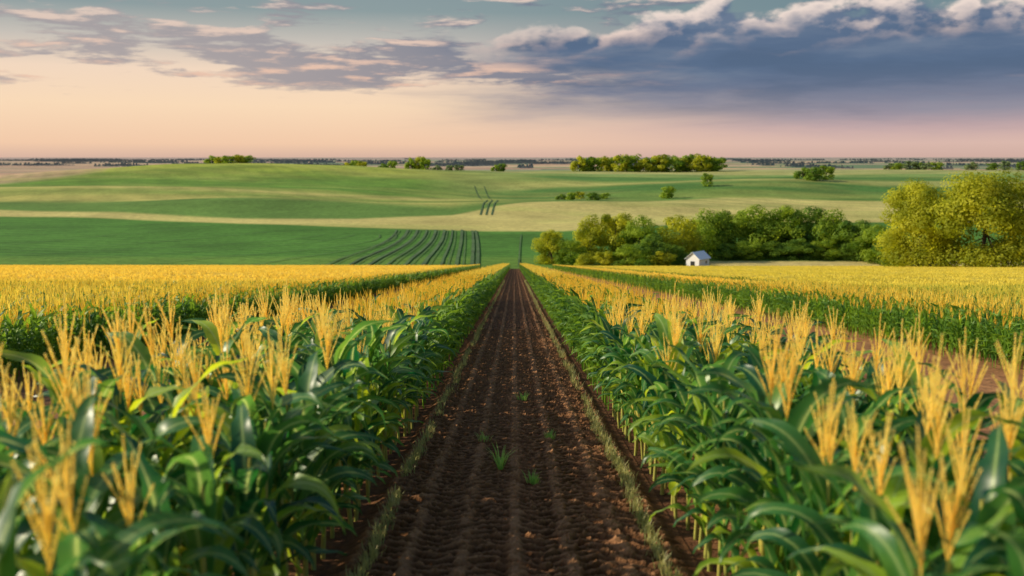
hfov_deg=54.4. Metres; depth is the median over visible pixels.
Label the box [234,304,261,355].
corn plant
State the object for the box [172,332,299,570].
corn plant
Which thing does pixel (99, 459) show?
corn plant
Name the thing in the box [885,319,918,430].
corn plant
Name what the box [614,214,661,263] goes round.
tree
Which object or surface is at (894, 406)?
corn plant
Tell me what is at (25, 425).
corn plant
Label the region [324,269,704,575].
path
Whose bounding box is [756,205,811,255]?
tree
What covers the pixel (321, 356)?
corn plant
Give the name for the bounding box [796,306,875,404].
corn plant
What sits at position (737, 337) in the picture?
corn plant
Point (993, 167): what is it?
tree
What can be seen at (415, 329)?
corn plant
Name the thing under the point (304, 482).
corn plant
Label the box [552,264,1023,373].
corn field
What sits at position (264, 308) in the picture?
corn plant
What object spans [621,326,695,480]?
corn plant
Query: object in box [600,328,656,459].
corn plant
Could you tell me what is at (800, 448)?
corn plant
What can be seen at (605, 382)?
corn plant
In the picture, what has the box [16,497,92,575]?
corn plant
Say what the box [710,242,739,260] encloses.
shrub
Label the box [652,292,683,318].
corn plant
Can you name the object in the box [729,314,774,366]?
corn plant
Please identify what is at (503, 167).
tree
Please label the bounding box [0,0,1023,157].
sky
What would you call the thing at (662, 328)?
corn plant
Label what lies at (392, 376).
corn plant
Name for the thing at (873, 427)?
corn plant
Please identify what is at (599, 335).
corn plant
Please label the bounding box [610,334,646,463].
corn plant
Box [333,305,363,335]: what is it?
corn plant
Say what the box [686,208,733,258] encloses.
tree
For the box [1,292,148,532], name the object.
corn plant
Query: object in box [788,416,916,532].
corn plant
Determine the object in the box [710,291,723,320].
corn plant
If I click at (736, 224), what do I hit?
tree
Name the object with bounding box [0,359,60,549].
corn plant
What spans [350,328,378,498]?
corn plant
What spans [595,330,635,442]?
corn plant
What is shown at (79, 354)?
corn plant
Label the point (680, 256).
shrub
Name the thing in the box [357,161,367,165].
tree
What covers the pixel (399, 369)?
corn plant
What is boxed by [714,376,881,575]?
corn plant
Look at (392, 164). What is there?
tree
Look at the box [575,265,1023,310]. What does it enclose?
corn field
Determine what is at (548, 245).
tree
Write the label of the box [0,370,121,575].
corn plant
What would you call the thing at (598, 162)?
tree
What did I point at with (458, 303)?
corn rows
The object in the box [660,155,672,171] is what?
tree
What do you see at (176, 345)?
corn plant
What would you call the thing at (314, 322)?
corn plant
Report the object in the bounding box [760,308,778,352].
corn plant
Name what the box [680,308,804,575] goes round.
corn plant
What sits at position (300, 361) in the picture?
corn plant
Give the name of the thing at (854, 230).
tree
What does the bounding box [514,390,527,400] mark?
weed tuft
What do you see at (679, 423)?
corn plant
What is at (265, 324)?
corn plant
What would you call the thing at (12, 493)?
corn plant
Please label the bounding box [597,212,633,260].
tree
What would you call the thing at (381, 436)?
corn plant
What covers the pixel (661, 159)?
tree
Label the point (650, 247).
tree
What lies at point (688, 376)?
corn plant
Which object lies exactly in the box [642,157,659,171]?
tree
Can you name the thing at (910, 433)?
corn plant
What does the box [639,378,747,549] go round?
corn plant
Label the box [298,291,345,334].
corn plant
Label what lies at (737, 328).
corn plant
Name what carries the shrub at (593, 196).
on the ground at (62, 211)
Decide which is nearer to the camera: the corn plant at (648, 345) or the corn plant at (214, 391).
the corn plant at (214, 391)
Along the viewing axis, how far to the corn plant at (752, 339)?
11.75 m
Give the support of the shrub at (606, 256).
on the ground at (62, 211)
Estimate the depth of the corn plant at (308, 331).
13.03 m
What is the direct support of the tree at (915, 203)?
on the ground at (62, 211)
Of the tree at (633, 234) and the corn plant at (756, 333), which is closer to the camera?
the corn plant at (756, 333)
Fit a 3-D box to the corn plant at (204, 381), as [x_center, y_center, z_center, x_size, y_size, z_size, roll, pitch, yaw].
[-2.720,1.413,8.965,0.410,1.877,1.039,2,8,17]
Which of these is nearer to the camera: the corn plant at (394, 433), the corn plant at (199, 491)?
the corn plant at (199, 491)
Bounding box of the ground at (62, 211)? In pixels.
[0,157,1023,575]
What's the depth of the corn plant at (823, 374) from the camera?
6.33 m
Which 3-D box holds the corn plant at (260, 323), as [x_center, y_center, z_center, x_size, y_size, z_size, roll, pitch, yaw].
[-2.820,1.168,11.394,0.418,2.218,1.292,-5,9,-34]
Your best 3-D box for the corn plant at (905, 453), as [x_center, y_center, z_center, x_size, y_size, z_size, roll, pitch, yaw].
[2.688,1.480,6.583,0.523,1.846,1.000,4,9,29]
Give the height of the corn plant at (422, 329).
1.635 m
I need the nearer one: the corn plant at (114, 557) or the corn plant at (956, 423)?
the corn plant at (114, 557)
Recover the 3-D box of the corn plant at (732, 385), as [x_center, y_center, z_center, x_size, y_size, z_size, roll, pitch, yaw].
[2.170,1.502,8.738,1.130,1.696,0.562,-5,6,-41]
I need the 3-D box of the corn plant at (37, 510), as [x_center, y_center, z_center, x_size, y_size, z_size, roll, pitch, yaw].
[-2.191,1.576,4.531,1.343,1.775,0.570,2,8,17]
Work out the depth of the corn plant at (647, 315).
16.18 m
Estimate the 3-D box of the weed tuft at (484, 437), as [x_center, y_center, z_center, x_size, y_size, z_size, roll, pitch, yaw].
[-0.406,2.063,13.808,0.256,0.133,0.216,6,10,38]
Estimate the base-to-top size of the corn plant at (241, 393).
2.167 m
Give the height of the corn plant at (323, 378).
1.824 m
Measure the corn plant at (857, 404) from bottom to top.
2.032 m
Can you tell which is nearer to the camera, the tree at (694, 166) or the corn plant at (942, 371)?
the corn plant at (942, 371)
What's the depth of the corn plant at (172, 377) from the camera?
8.55 m
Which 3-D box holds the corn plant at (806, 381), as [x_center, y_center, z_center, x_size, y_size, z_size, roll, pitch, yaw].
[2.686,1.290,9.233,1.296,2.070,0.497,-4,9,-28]
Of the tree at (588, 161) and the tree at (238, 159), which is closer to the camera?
the tree at (238, 159)
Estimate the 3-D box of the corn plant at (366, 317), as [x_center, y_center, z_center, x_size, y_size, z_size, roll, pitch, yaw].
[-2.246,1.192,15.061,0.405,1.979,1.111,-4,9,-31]
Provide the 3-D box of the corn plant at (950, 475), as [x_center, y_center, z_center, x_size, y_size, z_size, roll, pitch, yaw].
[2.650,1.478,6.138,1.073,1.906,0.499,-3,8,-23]
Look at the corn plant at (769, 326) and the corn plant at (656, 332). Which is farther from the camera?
the corn plant at (656, 332)
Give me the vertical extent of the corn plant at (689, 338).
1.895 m
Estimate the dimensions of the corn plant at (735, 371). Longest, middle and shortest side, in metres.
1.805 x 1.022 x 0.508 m
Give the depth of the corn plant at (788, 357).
10.24 m
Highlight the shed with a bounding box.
[685,250,710,265]
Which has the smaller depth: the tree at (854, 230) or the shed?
the shed
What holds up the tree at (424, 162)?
on the ground at (62, 211)
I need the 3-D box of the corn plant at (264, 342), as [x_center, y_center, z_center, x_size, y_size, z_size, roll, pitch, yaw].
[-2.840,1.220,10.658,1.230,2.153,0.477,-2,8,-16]
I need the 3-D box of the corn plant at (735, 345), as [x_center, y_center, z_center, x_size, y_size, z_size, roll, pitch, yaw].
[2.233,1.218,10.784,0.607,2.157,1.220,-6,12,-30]
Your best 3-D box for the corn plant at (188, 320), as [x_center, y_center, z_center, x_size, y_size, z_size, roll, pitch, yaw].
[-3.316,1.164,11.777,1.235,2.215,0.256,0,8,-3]
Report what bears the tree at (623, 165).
on the ground at (62, 211)
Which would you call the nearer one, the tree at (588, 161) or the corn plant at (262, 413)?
the corn plant at (262, 413)
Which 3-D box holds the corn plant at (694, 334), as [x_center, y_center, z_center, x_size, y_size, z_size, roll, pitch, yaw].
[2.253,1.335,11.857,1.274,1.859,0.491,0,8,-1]
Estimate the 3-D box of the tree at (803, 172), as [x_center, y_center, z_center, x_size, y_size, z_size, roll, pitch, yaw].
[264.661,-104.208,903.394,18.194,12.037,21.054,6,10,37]
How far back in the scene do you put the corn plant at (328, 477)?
7.31 m
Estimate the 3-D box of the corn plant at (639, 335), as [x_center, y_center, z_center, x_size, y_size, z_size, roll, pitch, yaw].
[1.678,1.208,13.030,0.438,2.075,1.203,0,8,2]
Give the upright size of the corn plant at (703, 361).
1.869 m
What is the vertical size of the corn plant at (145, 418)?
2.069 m
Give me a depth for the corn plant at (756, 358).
8.19 m
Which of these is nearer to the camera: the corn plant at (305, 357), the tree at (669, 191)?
the corn plant at (305, 357)
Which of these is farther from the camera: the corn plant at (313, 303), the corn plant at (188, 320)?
the corn plant at (313, 303)
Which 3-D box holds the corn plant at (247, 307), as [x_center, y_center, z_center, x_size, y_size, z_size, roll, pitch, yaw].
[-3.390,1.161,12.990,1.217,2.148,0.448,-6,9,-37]
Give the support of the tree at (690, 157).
on the ground at (62, 211)
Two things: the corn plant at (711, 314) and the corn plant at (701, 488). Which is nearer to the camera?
the corn plant at (701, 488)
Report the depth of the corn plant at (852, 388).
7.97 m
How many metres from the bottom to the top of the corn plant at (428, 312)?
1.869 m
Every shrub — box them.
[555,194,566,199]
[565,192,577,199]
[573,253,595,265]
[575,191,584,198]
[585,192,602,199]
[591,251,615,265]
[598,193,610,198]
[611,243,641,265]
[648,250,675,265]
[668,245,688,265]
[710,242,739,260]
[734,240,765,259]
[758,240,793,260]
[781,238,817,259]
[808,240,840,260]
[834,241,864,260]
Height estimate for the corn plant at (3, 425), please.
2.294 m
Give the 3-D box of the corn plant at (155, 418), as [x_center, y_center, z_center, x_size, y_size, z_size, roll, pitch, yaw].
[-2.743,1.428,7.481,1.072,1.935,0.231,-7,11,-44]
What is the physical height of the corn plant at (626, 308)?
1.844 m
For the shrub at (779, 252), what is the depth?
333.09 m
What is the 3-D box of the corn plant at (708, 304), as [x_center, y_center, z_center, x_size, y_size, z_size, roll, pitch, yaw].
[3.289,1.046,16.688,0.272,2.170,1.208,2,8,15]
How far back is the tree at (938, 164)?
1463.04 m
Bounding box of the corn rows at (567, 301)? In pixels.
[519,263,713,410]
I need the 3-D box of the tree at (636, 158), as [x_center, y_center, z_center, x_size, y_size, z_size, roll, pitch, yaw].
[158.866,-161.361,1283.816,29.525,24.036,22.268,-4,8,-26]
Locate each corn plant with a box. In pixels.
[0,317,9,489]
[0,347,126,517]
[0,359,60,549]
[0,364,186,565]
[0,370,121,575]
[0,386,185,571]
[0,437,118,575]
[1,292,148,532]
[1,385,56,470]
[2,360,55,537]
[2,413,215,575]
[16,370,128,554]
[16,497,79,573]
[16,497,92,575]
[17,494,244,575]
[31,421,99,575]
[32,372,121,496]
[33,338,143,412]
[41,318,99,567]
[48,334,142,440]
[51,292,171,414]
[53,315,189,528]
[53,317,103,414]
[62,410,231,549]
[78,358,247,566]
[83,434,197,575]
[95,288,170,415]
[97,339,181,504]
[106,292,203,454]
[120,432,248,575]
[124,338,219,505]
[126,352,174,509]
[135,383,275,575]
[141,292,204,385]
[144,317,203,412]
[154,350,230,575]
[156,434,264,574]
[159,325,211,378]
[161,318,211,418]
[161,324,200,392]
[165,334,223,475]
[169,290,264,378]
[169,392,356,569]
[170,290,267,485]
[170,291,250,387]
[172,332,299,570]
[174,340,221,423]
[178,344,198,384]
[178,361,217,553]
[180,293,251,360]
[187,405,345,570]
[192,289,235,361]
[195,308,277,377]
[199,303,291,374]
[200,385,286,487]
[210,325,358,575]
[213,316,385,575]
[213,323,279,423]
[213,402,286,575]
[217,353,306,525]
[221,354,248,496]
[227,327,293,569]
[229,284,300,335]
[231,298,281,335]
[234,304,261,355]
[236,284,318,356]
[239,301,272,373]
[241,333,269,368]
[248,368,335,491]
[250,322,268,366]
[253,326,320,363]
[258,360,391,545]
[259,290,294,359]
[264,292,312,364]
[265,279,314,361]
[265,289,306,325]
[265,333,305,446]
[270,347,336,365]
[273,351,294,491]
[274,285,311,354]
[274,320,402,529]
[275,357,357,569]
[279,347,322,575]
[288,290,339,332]
[288,309,386,558]
[289,289,319,342]
[289,380,385,510]
[290,303,344,367]
[292,298,332,360]
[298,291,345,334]
[304,291,335,334]
[306,326,366,341]
[307,295,334,318]
[307,307,325,346]
[310,319,318,342]
[315,304,339,368]
[316,293,356,327]
[319,323,423,491]
[330,337,397,511]
[330,373,357,538]
[332,288,348,332]
[332,313,345,465]
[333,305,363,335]
[337,316,361,351]
[340,332,422,475]
[340,352,389,506]
[341,294,358,336]
[341,315,436,469]
[342,302,360,323]
[343,294,381,342]
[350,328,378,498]
[351,351,383,521]
[361,315,436,462]
[363,304,376,333]
[363,309,426,449]
[364,337,394,482]
[365,325,399,475]
[374,308,380,325]
[378,297,404,444]
[379,315,412,427]
[382,283,437,425]
[382,308,454,422]
[384,340,428,453]
[390,292,442,433]
[394,306,432,436]
[397,343,425,439]
[399,303,435,415]
[411,326,442,428]
[417,326,435,395]
[578,303,643,416]
[580,302,633,392]
[587,295,640,431]
[595,306,629,419]
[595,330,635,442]
[596,334,659,445]
[599,300,621,427]
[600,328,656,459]
[601,327,650,434]
[602,290,629,391]
[607,304,637,438]
[607,310,651,450]
[610,296,627,424]
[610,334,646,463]
[618,283,710,494]
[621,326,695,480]
[625,359,741,529]
[626,303,649,455]
[628,297,654,330]
[628,340,653,468]
[630,299,664,330]
[633,320,722,416]
[633,334,703,488]
[636,300,695,347]
[639,328,708,379]
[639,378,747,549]
[640,359,739,539]
[641,341,660,473]
[642,291,695,460]
[643,325,658,338]
[644,299,655,332]
[645,303,703,510]
[645,351,766,558]
[646,344,749,571]
[647,367,797,575]
[648,333,695,518]
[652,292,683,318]
[652,382,758,575]
[656,325,747,388]
[666,399,801,572]
[676,311,691,322]
[679,296,690,335]
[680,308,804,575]
[681,292,708,336]
[681,293,747,347]
[681,295,699,332]
[685,338,863,573]
[688,323,838,567]
[689,312,730,368]
[690,302,773,373]
[690,305,759,392]
[693,346,797,396]
[694,318,727,457]
[694,327,714,371]
[702,286,714,332]
[702,298,751,341]
[702,302,723,348]
[708,369,812,489]
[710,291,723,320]
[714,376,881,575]
[716,300,735,342]
[723,295,760,336]
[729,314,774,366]
[730,360,807,439]
[730,381,929,575]
[732,294,790,352]
[734,308,777,339]
[734,343,795,394]
[739,310,751,351]
[739,342,791,413]
[740,310,757,362]
[741,399,946,575]
[741,410,905,490]
[745,285,773,336]
[745,312,786,362]
[745,315,765,357]
[748,322,773,352]
[748,352,755,482]
[758,376,859,575]
[760,303,861,389]
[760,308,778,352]
[767,296,849,391]
[767,314,858,408]
[771,300,822,364]
[771,301,824,364]
[771,320,857,411]
[775,330,801,409]
[776,368,917,543]
[786,464,1023,575]
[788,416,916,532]
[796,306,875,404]
[798,332,898,416]
[800,350,906,454]
[801,322,889,442]
[808,420,894,489]
[810,366,827,449]
[810,424,1009,575]
[812,430,1012,575]
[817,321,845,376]
[821,410,909,575]
[824,345,858,391]
[835,399,1020,561]
[843,333,1014,555]
[851,333,984,465]
[857,313,892,442]
[857,339,922,447]
[859,348,925,443]
[862,362,981,460]
[862,365,992,476]
[871,366,1011,557]
[874,318,961,390]
[881,311,947,432]
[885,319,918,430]
[901,376,946,512]
[903,327,1010,575]
[913,366,1023,554]
[918,338,999,479]
[925,424,1023,575]
[945,378,1023,558]
[958,522,1023,575]
[960,485,1023,572]
[965,375,1023,508]
[966,420,1023,555]
[992,332,1023,527]
[1009,363,1023,398]
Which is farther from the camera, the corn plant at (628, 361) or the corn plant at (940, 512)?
the corn plant at (628, 361)
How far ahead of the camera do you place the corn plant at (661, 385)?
9.84 m
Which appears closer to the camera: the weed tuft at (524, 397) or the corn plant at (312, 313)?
the corn plant at (312, 313)
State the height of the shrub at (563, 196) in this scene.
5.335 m
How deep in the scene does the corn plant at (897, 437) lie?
7.15 m
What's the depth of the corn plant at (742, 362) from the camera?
10.02 m
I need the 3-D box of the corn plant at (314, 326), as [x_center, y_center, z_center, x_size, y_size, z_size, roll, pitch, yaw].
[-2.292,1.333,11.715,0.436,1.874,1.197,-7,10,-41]
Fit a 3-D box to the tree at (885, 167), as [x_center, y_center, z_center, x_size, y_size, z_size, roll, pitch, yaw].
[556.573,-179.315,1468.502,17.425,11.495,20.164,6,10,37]
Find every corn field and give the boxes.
[0,264,480,385]
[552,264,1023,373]
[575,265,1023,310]
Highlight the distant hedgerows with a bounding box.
[0,158,1023,168]
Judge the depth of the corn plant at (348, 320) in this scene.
13.81 m
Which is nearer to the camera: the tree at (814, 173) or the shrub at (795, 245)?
the shrub at (795, 245)
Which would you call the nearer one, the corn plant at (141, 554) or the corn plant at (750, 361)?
the corn plant at (141, 554)
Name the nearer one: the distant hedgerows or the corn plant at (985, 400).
the corn plant at (985, 400)
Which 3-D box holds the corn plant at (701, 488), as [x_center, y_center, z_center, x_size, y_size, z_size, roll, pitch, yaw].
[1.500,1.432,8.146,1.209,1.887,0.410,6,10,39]
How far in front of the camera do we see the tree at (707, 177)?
852.99 m
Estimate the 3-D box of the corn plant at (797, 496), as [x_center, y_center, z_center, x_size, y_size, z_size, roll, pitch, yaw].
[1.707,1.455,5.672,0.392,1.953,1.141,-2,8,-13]
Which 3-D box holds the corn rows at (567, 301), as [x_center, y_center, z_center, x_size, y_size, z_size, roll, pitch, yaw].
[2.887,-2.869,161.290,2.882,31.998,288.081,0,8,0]
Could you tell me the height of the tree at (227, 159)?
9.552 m
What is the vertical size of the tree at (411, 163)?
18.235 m
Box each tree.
[202,155,217,163]
[213,156,224,162]
[220,155,237,162]
[233,154,247,162]
[240,155,255,162]
[350,160,358,165]
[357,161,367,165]
[387,161,397,167]
[403,157,417,168]
[413,156,424,168]
[418,158,431,169]
[431,165,443,169]
[445,165,454,169]
[454,165,464,170]
[490,164,498,170]
[496,163,505,171]
[530,229,570,264]
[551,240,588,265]
[570,155,590,171]
[572,214,612,260]
[581,157,596,171]
[588,156,601,170]
[597,156,611,170]
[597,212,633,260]
[605,157,618,170]
[611,154,630,171]
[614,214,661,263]
[616,156,635,171]
[629,154,641,169]
[630,234,672,265]
[633,158,655,171]
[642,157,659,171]
[651,154,668,171]
[656,215,705,260]
[659,186,675,198]
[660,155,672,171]
[667,155,685,171]
[675,157,691,171]
[682,154,695,171]
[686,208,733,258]
[689,153,712,171]
[697,155,721,170]
[700,173,712,186]
[711,209,755,254]
[713,157,727,169]
[731,203,789,253]
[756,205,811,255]
[783,206,832,256]
[793,167,811,178]
[804,167,824,180]
[809,207,854,258]
[819,165,835,179]
[830,219,874,260]
[847,223,890,263]
[872,177,960,266]
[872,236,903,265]
[883,163,893,169]
[890,163,904,169]
[903,161,917,169]
[917,162,931,169]
[927,167,1023,266]
[929,162,944,169]
[964,161,979,169]
[986,163,998,169]
[999,160,1010,169]
[1015,161,1023,169]
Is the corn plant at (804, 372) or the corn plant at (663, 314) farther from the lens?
the corn plant at (663, 314)
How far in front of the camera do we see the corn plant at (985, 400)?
6.89 m
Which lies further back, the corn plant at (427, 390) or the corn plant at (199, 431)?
the corn plant at (427, 390)
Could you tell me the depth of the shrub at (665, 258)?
309.28 m
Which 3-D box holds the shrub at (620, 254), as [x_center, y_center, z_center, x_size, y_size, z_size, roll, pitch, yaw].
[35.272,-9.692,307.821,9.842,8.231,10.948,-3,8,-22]
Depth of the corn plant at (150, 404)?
7.74 m
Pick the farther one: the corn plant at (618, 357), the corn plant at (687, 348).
the corn plant at (618, 357)
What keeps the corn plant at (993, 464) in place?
on the ground at (62, 211)
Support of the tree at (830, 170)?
on the ground at (62, 211)
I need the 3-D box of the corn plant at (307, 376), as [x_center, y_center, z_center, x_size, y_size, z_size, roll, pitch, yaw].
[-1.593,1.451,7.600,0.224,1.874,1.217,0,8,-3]
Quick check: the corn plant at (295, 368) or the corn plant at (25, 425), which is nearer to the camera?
the corn plant at (25, 425)
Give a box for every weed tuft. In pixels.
[475,430,493,441]
[487,443,515,469]
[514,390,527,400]
[522,469,542,484]
[544,429,555,439]
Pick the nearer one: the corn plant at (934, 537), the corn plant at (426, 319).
the corn plant at (934, 537)
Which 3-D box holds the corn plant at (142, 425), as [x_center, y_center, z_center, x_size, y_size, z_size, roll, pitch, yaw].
[-2.241,1.446,6.272,1.292,1.938,0.642,-4,8,-32]
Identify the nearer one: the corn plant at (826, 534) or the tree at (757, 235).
the corn plant at (826, 534)
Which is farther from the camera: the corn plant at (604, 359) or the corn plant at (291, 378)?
the corn plant at (604, 359)
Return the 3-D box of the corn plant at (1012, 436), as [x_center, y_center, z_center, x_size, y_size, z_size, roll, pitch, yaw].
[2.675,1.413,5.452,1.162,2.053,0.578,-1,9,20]
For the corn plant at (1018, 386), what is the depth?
6.51 m
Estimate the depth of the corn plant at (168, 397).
6.61 m
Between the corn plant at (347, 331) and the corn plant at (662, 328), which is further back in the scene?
the corn plant at (347, 331)
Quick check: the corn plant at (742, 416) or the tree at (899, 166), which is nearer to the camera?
the corn plant at (742, 416)
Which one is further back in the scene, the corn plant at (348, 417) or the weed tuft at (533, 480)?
the weed tuft at (533, 480)
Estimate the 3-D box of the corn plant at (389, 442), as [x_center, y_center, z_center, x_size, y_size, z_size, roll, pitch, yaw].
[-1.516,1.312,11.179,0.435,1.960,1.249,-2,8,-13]
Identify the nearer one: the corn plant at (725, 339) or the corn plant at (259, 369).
the corn plant at (259, 369)
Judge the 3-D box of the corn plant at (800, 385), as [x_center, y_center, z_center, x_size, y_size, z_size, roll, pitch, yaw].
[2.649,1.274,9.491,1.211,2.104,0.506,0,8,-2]
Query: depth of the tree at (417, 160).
1286.33 m
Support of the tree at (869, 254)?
on the ground at (62, 211)
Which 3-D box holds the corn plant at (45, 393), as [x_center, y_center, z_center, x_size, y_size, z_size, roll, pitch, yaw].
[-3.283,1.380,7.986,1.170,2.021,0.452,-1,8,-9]
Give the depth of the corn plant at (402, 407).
13.64 m
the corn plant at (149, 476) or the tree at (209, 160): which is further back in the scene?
the tree at (209, 160)
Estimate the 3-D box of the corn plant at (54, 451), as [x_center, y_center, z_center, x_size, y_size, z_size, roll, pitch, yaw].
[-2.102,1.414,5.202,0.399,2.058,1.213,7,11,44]
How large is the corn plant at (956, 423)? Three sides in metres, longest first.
2.222 x 1.258 x 0.625 m
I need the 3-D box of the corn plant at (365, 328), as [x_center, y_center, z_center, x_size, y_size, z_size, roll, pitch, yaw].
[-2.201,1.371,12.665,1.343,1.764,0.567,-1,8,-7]
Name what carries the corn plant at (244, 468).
on the ground at (62, 211)
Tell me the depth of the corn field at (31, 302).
42.01 m
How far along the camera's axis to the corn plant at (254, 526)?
5.26 m
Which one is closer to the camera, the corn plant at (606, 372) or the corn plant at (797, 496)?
the corn plant at (797, 496)
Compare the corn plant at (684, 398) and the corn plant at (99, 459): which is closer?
the corn plant at (99, 459)
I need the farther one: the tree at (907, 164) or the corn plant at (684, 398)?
the tree at (907, 164)
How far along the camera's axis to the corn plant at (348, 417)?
9.15 m
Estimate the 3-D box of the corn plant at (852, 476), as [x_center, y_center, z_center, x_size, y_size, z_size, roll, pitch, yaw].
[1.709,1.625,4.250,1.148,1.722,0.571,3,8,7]
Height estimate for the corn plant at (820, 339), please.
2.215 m
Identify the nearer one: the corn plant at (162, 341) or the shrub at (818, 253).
the corn plant at (162, 341)
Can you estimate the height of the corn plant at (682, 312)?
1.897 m
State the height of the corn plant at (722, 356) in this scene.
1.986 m
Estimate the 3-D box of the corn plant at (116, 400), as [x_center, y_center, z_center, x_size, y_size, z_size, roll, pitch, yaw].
[-2.665,1.288,6.720,1.261,2.252,0.484,4,8,25]
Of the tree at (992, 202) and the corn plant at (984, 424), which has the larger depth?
the tree at (992, 202)
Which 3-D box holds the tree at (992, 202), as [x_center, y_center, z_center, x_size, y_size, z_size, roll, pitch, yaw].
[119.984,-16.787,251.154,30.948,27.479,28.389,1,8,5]
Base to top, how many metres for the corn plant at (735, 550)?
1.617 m
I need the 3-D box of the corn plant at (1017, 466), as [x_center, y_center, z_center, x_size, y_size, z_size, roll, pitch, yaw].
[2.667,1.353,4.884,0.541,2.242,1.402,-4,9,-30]
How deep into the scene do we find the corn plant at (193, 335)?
10.01 m
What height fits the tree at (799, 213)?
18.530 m
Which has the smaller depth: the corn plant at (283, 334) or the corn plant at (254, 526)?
the corn plant at (254, 526)
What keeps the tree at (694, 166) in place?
on the ground at (62, 211)
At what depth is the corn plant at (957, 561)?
4.01 m
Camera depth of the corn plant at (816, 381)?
7.25 m
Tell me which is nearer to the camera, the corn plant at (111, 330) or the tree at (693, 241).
the corn plant at (111, 330)
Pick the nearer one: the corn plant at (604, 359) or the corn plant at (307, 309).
the corn plant at (307, 309)
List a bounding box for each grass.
[342,279,504,575]
[524,280,681,575]
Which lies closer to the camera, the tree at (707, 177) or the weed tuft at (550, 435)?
the weed tuft at (550, 435)
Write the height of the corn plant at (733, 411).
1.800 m
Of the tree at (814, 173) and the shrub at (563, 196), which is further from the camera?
the tree at (814, 173)
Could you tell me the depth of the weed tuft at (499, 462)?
12.00 m
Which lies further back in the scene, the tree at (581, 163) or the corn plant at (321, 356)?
the tree at (581, 163)
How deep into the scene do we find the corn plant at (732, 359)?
8.56 m
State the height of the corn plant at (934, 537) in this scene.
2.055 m
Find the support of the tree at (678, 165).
on the ground at (62, 211)
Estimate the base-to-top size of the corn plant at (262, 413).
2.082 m
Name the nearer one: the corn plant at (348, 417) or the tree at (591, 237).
the corn plant at (348, 417)
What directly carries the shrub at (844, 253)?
on the ground at (62, 211)
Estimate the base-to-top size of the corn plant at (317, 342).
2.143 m
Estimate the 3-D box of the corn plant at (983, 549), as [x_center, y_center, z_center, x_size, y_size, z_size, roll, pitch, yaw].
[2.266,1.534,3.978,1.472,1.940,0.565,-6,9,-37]
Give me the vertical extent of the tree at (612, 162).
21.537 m
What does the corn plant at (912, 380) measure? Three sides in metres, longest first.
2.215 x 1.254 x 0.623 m
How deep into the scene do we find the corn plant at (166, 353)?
10.63 m
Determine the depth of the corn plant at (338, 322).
15.04 m
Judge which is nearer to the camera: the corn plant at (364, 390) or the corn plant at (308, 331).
the corn plant at (364, 390)
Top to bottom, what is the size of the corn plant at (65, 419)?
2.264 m
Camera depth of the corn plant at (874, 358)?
9.03 m
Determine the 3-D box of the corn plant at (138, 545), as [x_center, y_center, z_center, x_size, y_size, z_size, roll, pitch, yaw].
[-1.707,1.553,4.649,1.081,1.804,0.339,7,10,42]
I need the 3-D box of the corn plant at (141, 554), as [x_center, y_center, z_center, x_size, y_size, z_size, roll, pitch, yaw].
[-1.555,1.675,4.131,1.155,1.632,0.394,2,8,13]
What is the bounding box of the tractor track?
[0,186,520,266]
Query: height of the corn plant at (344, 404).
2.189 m
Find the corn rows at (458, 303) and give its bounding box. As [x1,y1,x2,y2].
[315,262,509,409]
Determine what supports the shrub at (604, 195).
on the ground at (62, 211)
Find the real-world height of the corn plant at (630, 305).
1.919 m
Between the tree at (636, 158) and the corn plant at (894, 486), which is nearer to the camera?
the corn plant at (894, 486)
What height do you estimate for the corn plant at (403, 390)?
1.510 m
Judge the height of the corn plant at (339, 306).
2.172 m
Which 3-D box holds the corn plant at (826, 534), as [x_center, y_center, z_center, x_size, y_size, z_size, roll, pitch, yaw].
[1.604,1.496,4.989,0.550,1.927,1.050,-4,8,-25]
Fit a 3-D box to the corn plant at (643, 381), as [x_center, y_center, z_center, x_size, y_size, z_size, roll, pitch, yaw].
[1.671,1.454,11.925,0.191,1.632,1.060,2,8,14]
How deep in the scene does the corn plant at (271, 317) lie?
14.65 m
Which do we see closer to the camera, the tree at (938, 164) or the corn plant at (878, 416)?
the corn plant at (878, 416)
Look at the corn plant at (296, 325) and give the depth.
12.27 m
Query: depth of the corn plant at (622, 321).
15.42 m
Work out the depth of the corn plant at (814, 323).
11.97 m
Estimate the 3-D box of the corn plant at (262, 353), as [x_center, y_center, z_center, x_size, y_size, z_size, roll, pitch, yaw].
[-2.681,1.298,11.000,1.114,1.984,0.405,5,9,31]
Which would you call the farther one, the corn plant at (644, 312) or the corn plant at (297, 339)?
the corn plant at (644, 312)
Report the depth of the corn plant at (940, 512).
4.79 m
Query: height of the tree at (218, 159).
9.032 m
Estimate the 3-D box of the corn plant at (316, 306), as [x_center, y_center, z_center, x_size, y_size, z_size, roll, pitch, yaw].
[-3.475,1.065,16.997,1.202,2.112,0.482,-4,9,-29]
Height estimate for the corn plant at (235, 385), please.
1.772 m
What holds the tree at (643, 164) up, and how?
on the ground at (62, 211)
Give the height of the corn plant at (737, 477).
2.193 m
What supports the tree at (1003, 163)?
on the ground at (62, 211)
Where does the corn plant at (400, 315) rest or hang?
on the ground at (62, 211)
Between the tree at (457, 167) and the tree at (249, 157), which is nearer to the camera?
the tree at (249, 157)
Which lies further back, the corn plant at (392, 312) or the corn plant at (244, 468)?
the corn plant at (392, 312)
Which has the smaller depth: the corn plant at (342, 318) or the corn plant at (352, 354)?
the corn plant at (352, 354)
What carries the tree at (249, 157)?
on the ground at (62, 211)
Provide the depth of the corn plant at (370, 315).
14.57 m
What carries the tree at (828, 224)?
on the ground at (62, 211)

